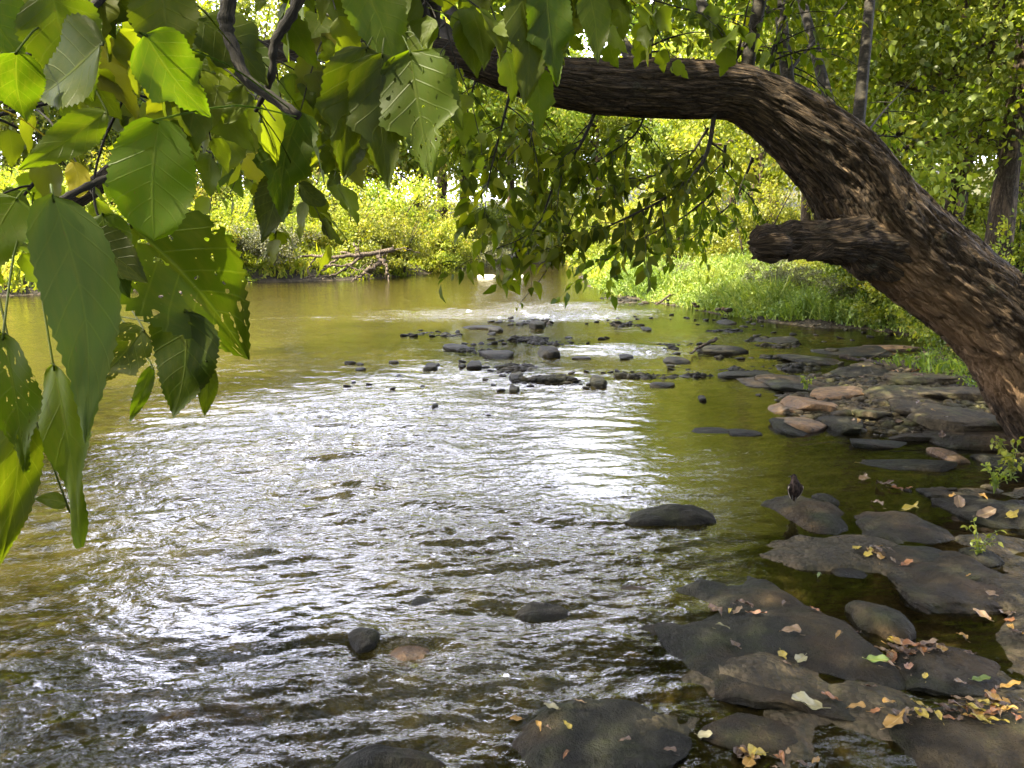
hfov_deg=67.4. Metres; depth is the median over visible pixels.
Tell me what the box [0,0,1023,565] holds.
leaning tree
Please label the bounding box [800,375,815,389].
seedling
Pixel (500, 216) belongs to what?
shrub
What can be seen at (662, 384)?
rock
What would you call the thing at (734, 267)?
understory shrub
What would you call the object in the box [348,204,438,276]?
shrub
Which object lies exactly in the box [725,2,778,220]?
broadleaf tree
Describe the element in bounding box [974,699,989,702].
fallen leaf
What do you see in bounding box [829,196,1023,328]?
understory shrub
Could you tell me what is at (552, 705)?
fallen leaf
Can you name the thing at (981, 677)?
fallen leaf
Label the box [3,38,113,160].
broadleaf tree
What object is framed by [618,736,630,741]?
fallen leaf
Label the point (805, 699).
fallen leaf
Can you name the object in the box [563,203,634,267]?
shrub
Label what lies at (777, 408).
rock
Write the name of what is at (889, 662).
fallen leaf
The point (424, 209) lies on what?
shrub
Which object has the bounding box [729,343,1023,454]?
gravel
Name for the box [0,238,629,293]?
grass
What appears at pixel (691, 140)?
streamside tree
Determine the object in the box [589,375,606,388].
rock
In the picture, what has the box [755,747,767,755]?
fallen leaf
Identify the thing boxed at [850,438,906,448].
rock
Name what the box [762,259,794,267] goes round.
grey shrub
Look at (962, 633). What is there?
fallen leaf
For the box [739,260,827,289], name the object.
grey shrub
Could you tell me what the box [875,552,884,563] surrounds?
fallen leaf
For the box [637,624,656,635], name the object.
rock
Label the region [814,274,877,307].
grey shrub
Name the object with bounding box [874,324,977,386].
leaf litter weeds
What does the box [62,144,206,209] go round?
shrub
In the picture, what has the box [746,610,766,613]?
fallen leaf
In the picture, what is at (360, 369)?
rock
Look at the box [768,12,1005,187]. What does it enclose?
streamside tree
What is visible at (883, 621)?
rock
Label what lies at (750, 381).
rock
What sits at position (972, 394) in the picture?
rock
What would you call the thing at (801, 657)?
fallen leaf
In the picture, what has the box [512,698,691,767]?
rock
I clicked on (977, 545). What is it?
seedling
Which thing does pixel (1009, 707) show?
fallen leaf
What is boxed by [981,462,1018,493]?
seedling
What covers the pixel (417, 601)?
rock
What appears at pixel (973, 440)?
rock
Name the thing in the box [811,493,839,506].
rock
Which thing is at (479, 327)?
rock
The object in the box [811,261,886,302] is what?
understory shrub
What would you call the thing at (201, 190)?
shrub
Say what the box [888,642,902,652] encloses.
fallen leaf
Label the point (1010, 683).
fallen leaf
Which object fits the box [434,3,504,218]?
broadleaf tree
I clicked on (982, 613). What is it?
fallen leaf
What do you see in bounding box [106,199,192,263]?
shrub
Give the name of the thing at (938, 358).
rock
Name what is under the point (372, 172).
slender tree
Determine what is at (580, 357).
rock
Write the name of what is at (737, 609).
fallen leaf
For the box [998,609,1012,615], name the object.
fallen leaf
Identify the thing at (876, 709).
fallen leaf
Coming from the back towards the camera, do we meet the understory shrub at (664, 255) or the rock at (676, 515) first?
the understory shrub at (664, 255)
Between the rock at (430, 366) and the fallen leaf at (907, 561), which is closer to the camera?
the fallen leaf at (907, 561)
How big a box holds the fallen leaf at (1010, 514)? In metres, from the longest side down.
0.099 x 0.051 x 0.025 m
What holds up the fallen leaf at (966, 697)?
on the ground at (798, 553)
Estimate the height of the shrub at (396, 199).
5.493 m
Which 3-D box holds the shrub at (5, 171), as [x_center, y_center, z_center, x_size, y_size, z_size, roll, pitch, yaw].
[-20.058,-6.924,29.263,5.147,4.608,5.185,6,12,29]
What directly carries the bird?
on the rock at (814, 515)
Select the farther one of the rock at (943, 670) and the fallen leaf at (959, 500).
the fallen leaf at (959, 500)
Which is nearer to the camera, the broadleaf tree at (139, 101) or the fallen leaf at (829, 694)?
the fallen leaf at (829, 694)
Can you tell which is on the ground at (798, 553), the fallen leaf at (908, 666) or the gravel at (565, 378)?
the gravel at (565, 378)
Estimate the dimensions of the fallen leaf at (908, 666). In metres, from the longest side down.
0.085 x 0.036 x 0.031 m
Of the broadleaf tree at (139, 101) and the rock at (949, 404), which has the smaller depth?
the rock at (949, 404)
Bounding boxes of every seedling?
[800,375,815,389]
[920,325,936,349]
[960,517,1006,554]
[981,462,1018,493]
[990,435,1023,480]
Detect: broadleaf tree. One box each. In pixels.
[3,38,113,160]
[15,23,145,175]
[193,0,323,199]
[426,2,554,215]
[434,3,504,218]
[469,4,588,240]
[491,45,616,202]
[568,0,673,196]
[587,37,680,198]
[602,27,727,194]
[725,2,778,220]
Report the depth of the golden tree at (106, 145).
39.39 m
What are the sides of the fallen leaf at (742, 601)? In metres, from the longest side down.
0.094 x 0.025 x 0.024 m
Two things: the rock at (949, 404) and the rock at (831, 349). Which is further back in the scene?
the rock at (831, 349)
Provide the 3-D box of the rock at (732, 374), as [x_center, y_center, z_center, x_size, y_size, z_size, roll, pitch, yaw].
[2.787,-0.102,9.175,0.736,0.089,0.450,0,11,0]
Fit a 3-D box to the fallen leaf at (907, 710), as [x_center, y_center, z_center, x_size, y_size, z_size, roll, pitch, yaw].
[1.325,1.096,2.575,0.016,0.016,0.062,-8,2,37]
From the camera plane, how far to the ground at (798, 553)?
3.24 m
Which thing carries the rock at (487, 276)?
in the water
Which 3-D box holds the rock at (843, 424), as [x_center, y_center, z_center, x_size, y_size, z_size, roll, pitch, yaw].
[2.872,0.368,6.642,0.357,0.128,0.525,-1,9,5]
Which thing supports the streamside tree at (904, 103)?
on the ground at (798, 553)
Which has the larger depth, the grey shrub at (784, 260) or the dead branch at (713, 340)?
the grey shrub at (784, 260)
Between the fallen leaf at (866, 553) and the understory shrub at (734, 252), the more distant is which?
the understory shrub at (734, 252)
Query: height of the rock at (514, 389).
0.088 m
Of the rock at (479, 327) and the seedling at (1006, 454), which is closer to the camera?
the seedling at (1006, 454)
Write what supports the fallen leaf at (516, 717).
on the water
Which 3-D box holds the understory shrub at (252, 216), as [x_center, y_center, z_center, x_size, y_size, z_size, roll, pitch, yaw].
[-10.337,-7.039,33.056,6.189,4.246,5.524,8,13,37]
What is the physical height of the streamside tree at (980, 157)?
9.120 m
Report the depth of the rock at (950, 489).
4.94 m
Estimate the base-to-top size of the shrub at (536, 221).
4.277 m
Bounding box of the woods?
[0,13,992,208]
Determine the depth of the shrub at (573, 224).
48.92 m
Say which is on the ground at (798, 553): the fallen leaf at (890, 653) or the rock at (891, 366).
the rock at (891, 366)
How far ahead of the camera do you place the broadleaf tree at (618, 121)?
52.32 m
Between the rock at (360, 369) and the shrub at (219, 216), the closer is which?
the rock at (360, 369)
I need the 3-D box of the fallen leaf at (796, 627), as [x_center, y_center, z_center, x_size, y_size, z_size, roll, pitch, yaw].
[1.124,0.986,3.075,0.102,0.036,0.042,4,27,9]
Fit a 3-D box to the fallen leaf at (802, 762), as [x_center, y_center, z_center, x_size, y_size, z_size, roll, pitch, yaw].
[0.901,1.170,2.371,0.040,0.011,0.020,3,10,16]
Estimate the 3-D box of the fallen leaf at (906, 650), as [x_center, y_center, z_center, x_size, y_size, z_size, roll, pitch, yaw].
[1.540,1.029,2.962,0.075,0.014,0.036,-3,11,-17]
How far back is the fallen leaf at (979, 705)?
2.58 m
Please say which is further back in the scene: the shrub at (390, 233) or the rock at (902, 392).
the shrub at (390, 233)
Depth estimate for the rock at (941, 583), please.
3.53 m
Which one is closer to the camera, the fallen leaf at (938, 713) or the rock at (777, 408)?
the fallen leaf at (938, 713)
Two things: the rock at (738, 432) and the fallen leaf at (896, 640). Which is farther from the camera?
the rock at (738, 432)
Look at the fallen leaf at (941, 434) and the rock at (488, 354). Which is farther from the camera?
the rock at (488, 354)
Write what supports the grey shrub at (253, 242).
on the ground at (798, 553)
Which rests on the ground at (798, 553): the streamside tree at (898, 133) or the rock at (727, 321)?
the streamside tree at (898, 133)
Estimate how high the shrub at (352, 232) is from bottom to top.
3.781 m
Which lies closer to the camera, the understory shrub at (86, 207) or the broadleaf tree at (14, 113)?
the understory shrub at (86, 207)
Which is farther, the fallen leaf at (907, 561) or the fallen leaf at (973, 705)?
the fallen leaf at (907, 561)
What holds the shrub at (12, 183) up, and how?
on the ground at (798, 553)
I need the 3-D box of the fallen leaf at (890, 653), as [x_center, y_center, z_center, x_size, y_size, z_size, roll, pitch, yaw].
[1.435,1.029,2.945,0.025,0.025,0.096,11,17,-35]
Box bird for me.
[787,474,802,502]
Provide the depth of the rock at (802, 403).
7.17 m
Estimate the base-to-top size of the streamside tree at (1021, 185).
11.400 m
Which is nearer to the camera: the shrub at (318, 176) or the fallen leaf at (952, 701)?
the fallen leaf at (952, 701)
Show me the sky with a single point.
(213, 7)
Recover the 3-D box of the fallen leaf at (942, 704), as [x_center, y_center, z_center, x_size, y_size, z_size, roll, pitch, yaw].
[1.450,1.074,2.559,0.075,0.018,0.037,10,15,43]
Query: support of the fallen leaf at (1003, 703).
on the ground at (798, 553)
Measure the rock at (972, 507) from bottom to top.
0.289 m
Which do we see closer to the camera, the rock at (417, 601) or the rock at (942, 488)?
the rock at (417, 601)
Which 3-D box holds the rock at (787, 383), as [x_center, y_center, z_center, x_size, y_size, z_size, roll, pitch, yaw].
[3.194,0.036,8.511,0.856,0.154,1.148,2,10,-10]
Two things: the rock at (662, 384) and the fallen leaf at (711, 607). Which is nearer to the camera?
the fallen leaf at (711, 607)
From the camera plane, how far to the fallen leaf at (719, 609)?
3.31 m
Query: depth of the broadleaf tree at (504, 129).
53.63 m
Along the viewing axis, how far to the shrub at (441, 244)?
36.40 m
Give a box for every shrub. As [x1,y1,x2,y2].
[0,156,21,178]
[0,158,117,211]
[0,164,28,190]
[0,165,117,255]
[0,169,29,252]
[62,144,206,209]
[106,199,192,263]
[187,192,260,265]
[192,172,246,218]
[198,177,311,230]
[210,178,335,261]
[225,216,324,267]
[293,189,388,258]
[294,167,363,243]
[331,166,448,252]
[332,182,430,245]
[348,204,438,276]
[392,187,466,241]
[406,206,481,273]
[447,189,514,253]
[449,236,513,268]
[498,207,549,257]
[512,189,570,229]
[538,194,605,263]
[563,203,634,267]
[570,192,629,224]
[591,182,673,263]
[606,197,644,216]
[618,178,725,245]
[643,253,671,264]
[647,189,730,261]
[659,259,696,274]
[663,186,744,242]
[688,173,800,261]
[693,266,736,287]
[722,246,745,258]
[724,258,760,276]
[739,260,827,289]
[744,197,813,234]
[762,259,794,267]
[773,259,825,273]
[795,195,813,262]
[810,264,849,293]
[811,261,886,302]
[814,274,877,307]
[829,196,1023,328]
[856,199,1023,344]
[884,237,1023,353]
[927,168,1023,222]
[964,188,1023,254]
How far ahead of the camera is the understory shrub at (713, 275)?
18.67 m
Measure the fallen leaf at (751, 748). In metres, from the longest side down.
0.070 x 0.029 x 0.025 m
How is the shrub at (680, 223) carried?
on the ground at (798, 553)
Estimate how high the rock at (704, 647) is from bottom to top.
0.204 m
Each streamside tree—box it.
[626,0,844,246]
[664,0,958,264]
[675,0,1023,196]
[715,0,1023,223]
[764,18,992,162]
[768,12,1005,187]
[794,0,1023,261]
[886,0,1023,197]
[987,130,1023,213]
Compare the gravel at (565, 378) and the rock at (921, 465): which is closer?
the rock at (921, 465)
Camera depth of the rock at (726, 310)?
15.21 m
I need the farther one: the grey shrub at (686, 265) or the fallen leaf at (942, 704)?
the grey shrub at (686, 265)
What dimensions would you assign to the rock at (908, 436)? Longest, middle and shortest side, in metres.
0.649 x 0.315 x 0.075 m
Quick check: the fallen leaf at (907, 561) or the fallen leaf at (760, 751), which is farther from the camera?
the fallen leaf at (907, 561)
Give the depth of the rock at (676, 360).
10.09 m
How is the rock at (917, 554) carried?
on the ground at (798, 553)
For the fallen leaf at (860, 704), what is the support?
on the rock at (704, 647)
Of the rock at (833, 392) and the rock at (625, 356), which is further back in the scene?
the rock at (625, 356)
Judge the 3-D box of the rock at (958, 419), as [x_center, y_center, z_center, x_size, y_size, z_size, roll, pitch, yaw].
[3.756,0.295,6.513,0.715,0.130,0.746,0,13,-2]
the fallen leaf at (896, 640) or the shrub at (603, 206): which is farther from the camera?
the shrub at (603, 206)
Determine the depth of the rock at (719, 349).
10.92 m
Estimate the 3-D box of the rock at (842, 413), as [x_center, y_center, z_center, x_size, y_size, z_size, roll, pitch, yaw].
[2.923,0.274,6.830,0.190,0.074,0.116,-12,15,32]
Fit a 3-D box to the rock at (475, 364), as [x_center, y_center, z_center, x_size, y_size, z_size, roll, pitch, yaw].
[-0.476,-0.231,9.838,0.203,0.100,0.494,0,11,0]
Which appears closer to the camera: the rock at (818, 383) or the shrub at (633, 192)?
the rock at (818, 383)
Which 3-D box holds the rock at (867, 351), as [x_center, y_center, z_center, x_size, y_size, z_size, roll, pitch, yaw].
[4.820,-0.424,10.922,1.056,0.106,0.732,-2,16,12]
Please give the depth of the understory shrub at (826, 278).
15.96 m
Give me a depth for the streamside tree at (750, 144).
19.51 m
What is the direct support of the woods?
on the ground at (798, 553)
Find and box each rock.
[334,744,444,767]
[344,361,355,363]
[348,627,379,652]
[355,367,365,370]
[389,360,397,363]
[390,645,428,660]
[411,597,438,605]
[423,362,439,370]
[442,343,469,350]
[462,325,490,328]
[467,360,481,368]
[477,275,495,278]
[479,350,513,358]
[488,325,502,332]
[509,371,522,381]
[509,384,519,392]
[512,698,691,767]
[514,602,568,621]
[529,320,544,328]
[537,345,560,357]
[571,356,590,359]
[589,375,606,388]
[619,354,633,359]
[620,585,652,589]
[625,504,716,525]
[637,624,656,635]
[641,327,651,330]
[650,382,674,387]
[654,576,905,721]
[663,357,690,363]
[691,427,728,433]
[696,345,748,354]
[698,395,706,400]
[701,713,797,753]
[716,319,736,324]
[717,371,773,377]
[724,308,732,312]
[726,428,762,435]
[736,377,769,387]
[750,315,766,319]
[754,336,798,343]
[754,374,818,392]
[761,495,847,534]
[768,403,797,412]
[769,418,807,435]
[776,354,839,364]
[776,417,826,432]
[780,396,837,411]
[810,345,894,357]
[810,386,863,399]
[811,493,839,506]
[813,381,830,385]
[815,415,862,432]
[824,348,838,351]
[830,366,889,377]
[830,410,851,415]
[831,568,866,577]
[845,600,915,639]
[848,359,917,370]
[850,408,860,417]
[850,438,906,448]
[852,409,891,418]
[854,511,954,543]
[859,459,957,471]
[862,385,940,401]
[863,345,923,350]
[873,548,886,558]
[883,372,975,385]
[884,329,893,333]
[887,545,941,564]
[887,551,1016,613]
[888,399,924,415]
[888,705,1023,767]
[889,432,930,440]
[893,645,1001,697]
[904,357,964,363]
[906,402,1002,431]
[916,488,954,497]
[917,386,983,401]
[922,428,1019,450]
[924,400,939,404]
[926,447,969,462]
[931,495,1023,528]
[934,486,947,490]
[942,402,961,407]
[947,487,957,491]
[958,547,1004,567]
[967,575,981,581]
[970,454,1023,471]
[985,485,1003,492]
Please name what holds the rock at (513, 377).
on the ground at (798, 553)
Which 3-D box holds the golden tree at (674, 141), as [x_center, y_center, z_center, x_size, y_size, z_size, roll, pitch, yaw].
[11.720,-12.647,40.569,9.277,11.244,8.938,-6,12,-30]
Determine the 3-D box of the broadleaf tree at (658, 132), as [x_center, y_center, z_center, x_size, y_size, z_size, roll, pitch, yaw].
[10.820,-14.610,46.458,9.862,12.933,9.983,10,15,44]
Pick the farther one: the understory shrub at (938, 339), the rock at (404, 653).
the understory shrub at (938, 339)
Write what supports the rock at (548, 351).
in the water
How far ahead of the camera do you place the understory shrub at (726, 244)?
23.71 m
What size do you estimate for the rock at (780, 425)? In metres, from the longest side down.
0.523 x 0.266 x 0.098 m
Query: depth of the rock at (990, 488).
4.95 m
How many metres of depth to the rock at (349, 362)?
10.01 m
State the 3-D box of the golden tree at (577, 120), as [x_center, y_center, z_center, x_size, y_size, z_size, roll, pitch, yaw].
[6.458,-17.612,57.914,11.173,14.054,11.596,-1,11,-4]
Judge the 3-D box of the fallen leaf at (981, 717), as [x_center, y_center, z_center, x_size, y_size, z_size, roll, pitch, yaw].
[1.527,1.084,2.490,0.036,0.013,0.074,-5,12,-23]
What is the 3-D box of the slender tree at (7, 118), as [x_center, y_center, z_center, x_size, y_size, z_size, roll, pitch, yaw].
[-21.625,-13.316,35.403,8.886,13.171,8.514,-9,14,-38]
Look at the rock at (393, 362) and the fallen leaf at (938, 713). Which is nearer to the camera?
the fallen leaf at (938, 713)
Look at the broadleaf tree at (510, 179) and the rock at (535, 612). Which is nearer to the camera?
the rock at (535, 612)
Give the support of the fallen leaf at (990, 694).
on the ground at (798, 553)
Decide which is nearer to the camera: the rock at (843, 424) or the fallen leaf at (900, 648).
the fallen leaf at (900, 648)
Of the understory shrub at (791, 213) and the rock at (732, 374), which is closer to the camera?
the rock at (732, 374)
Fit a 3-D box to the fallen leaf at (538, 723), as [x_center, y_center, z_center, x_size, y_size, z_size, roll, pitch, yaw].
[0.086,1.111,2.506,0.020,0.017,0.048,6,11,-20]
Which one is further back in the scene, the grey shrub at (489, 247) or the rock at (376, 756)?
the grey shrub at (489, 247)
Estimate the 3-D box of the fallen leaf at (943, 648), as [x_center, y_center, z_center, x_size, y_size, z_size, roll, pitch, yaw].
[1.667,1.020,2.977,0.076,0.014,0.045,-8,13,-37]
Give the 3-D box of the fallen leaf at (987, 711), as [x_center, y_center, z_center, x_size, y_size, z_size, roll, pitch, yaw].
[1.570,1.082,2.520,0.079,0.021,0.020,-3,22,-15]
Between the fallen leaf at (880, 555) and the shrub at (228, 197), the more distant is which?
the shrub at (228, 197)
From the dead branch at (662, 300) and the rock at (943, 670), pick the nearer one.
the rock at (943, 670)
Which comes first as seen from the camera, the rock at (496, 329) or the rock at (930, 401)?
the rock at (930, 401)
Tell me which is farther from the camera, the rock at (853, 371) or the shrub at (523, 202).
the shrub at (523, 202)
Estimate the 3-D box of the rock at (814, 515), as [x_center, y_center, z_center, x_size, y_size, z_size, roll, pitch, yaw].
[1.769,0.793,4.487,0.496,0.145,0.704,0,11,0]
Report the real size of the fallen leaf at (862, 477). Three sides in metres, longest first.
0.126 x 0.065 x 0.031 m
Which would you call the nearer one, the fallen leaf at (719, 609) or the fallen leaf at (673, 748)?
the fallen leaf at (673, 748)
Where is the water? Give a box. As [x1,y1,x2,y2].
[0,264,1023,767]
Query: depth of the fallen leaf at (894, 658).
2.97 m
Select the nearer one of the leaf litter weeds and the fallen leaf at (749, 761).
the fallen leaf at (749, 761)
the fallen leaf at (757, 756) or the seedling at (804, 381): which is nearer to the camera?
the fallen leaf at (757, 756)
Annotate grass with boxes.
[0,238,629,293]
[582,197,1015,334]
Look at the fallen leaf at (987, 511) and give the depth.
4.43 m
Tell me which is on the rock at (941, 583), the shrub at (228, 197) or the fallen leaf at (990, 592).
the fallen leaf at (990, 592)
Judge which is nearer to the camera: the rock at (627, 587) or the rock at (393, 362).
the rock at (627, 587)
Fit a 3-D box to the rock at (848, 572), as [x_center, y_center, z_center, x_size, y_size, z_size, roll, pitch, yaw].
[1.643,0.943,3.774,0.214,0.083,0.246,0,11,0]
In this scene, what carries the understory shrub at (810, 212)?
on the ground at (798, 553)
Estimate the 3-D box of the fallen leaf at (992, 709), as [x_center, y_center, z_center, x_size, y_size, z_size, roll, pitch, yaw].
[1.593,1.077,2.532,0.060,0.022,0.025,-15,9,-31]
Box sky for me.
[0,0,996,201]
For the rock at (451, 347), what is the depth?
11.36 m
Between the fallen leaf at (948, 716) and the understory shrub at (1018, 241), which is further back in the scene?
the understory shrub at (1018, 241)
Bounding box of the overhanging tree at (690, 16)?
[288,0,951,151]
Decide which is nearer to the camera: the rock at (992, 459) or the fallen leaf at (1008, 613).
the fallen leaf at (1008, 613)
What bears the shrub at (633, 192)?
on the ground at (798, 553)
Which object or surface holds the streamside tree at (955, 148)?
on the ground at (798, 553)
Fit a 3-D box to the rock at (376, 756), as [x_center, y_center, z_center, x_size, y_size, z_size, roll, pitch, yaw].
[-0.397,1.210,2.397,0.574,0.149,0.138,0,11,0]
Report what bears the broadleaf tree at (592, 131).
on the ground at (798, 553)
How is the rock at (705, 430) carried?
in the water
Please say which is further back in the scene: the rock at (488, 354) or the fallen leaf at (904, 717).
the rock at (488, 354)
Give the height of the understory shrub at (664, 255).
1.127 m
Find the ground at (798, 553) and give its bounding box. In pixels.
[0,163,1023,767]
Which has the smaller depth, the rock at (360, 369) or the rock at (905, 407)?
the rock at (905, 407)
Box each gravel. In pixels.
[386,292,922,386]
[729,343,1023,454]
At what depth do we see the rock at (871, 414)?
6.69 m
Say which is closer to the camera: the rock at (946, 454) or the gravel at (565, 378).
the rock at (946, 454)
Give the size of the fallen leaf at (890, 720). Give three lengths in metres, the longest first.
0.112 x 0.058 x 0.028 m
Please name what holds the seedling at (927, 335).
on the ground at (798, 553)
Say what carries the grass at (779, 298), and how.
on the ground at (798, 553)
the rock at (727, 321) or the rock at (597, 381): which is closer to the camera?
the rock at (597, 381)
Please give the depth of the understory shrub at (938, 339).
9.99 m
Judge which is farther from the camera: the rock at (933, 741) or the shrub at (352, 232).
the shrub at (352, 232)
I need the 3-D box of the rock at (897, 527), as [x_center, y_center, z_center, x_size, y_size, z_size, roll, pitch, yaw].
[2.162,0.845,4.292,0.594,0.157,0.526,0,11,0]
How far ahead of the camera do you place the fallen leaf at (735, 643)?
3.01 m
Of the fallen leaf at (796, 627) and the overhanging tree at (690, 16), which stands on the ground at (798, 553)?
the overhanging tree at (690, 16)
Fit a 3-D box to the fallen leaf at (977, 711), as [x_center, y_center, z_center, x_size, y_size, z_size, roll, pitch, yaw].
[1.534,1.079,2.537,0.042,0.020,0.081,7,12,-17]
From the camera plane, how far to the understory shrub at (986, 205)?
16.23 m
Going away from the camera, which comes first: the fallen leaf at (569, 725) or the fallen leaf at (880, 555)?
the fallen leaf at (569, 725)
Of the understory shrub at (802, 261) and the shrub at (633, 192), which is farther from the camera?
the shrub at (633, 192)
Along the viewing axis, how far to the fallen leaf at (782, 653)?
2.96 m
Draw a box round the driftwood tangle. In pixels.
[266,240,419,281]
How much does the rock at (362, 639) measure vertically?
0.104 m
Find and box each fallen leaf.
[510,715,521,720]
[536,720,541,730]
[544,702,557,708]
[563,720,571,728]
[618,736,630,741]
[662,746,676,754]
[697,730,712,737]
[708,603,717,611]
[714,605,722,615]
[730,640,741,648]
[733,606,741,613]
[733,746,742,755]
[734,599,753,606]
[742,752,755,767]
[744,753,759,758]
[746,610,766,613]
[748,743,756,755]
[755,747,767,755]
[778,650,786,658]
[779,624,800,632]
[779,750,784,764]
[791,691,830,709]
[794,653,807,662]
[797,760,808,765]
[809,756,819,766]
[821,691,842,700]
[846,701,870,711]
[859,472,869,480]
[862,654,889,661]
[863,549,872,556]
[868,707,879,712]
[874,646,894,662]
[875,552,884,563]
[879,660,900,669]
[880,697,895,707]
[880,708,904,729]
[881,636,907,648]
[886,651,896,662]
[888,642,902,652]
[892,708,911,724]
[896,646,908,655]
[898,638,922,650]
[900,559,912,565]
[901,501,918,510]
[904,648,917,652]
[904,662,913,668]
[905,707,909,715]
[911,698,927,707]
[914,707,929,718]
[920,638,938,644]
[934,702,959,710]
[934,710,943,723]
[936,643,947,651]
[938,429,945,437]
[942,714,955,719]
[948,699,968,708]
[951,695,974,700]
[954,495,964,507]
[956,632,968,641]
[965,703,985,710]
[966,701,983,714]
[970,674,990,680]
[971,713,991,723]
[973,608,991,620]
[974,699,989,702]
[975,700,983,707]
[976,506,995,517]
[982,716,1009,723]
[984,689,1000,702]
[984,709,998,714]
[985,590,998,595]
[990,707,999,716]
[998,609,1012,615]
[998,700,1013,705]
[1000,680,1020,687]
[1001,705,1017,709]
[1003,617,1014,620]
[1005,509,1018,517]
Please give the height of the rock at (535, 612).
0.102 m
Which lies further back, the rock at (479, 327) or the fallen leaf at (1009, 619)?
the rock at (479, 327)
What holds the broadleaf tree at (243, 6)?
on the ground at (798, 553)
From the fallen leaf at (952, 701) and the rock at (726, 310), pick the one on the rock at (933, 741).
the fallen leaf at (952, 701)
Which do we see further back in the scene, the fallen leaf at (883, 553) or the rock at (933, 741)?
the fallen leaf at (883, 553)
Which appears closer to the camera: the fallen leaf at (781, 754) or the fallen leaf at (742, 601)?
the fallen leaf at (781, 754)
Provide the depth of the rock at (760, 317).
15.37 m
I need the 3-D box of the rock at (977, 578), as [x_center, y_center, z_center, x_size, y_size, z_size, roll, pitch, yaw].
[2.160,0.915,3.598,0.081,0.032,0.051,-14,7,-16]
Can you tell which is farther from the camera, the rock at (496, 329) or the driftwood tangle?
the driftwood tangle
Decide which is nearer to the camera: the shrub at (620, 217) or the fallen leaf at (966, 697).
the fallen leaf at (966, 697)
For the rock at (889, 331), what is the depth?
13.11 m
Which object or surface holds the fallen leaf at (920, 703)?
on the ground at (798, 553)
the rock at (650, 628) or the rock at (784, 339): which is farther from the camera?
the rock at (784, 339)
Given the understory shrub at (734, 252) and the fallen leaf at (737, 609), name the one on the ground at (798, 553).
the understory shrub at (734, 252)
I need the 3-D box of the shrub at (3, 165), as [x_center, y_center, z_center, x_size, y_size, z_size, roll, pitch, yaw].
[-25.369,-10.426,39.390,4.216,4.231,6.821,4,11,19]
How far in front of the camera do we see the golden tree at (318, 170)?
44.88 m
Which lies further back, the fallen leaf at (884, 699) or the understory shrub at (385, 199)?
the understory shrub at (385, 199)
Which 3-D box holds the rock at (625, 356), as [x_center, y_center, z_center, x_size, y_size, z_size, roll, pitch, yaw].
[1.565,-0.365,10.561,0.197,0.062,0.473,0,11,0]
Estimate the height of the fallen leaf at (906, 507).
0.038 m
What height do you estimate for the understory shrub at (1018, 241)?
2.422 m
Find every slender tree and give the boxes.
[0,25,133,174]
[282,62,418,203]
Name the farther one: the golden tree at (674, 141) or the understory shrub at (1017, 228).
the golden tree at (674, 141)
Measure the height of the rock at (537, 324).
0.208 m
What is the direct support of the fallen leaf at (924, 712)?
on the rock at (933, 741)
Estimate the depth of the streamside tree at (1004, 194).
10.72 m
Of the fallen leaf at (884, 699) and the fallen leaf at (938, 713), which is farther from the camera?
the fallen leaf at (884, 699)
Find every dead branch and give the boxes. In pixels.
[655,293,692,304]
[689,337,718,353]
[839,351,888,366]
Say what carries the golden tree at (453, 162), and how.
on the ground at (798, 553)
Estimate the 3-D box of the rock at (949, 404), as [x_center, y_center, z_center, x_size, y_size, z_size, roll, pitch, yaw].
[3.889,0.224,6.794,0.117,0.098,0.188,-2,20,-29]
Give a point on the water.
(300, 500)
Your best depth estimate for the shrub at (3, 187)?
24.44 m
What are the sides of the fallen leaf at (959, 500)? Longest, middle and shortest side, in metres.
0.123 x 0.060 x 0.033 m
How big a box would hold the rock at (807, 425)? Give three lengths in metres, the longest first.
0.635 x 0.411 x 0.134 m
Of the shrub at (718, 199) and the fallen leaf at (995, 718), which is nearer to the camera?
the fallen leaf at (995, 718)
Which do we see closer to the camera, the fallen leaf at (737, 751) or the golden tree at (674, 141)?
the fallen leaf at (737, 751)
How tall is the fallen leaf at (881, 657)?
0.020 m
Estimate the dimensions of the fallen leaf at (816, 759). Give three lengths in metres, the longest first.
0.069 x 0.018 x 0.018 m
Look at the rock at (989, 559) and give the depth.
3.85 m
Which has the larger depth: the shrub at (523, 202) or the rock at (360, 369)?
the shrub at (523, 202)
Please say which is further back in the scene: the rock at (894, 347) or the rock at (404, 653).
the rock at (894, 347)
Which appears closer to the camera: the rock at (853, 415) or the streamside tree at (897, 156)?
the rock at (853, 415)
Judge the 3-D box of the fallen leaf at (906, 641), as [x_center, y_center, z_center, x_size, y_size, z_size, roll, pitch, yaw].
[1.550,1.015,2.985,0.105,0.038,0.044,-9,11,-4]
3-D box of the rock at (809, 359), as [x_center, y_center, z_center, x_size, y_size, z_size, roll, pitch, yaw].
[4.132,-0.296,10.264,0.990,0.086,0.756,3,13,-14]
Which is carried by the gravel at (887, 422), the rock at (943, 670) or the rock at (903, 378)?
the rock at (903, 378)
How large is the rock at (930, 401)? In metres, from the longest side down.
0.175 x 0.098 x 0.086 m
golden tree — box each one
[95,85,252,189]
[241,61,369,202]
[369,4,522,216]
[528,107,653,203]
[640,60,795,238]
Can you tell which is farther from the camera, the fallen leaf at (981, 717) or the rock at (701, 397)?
the rock at (701, 397)
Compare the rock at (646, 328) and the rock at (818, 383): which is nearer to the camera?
the rock at (818, 383)
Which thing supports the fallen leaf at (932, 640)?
on the rock at (943, 670)
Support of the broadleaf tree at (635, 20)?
on the ground at (798, 553)

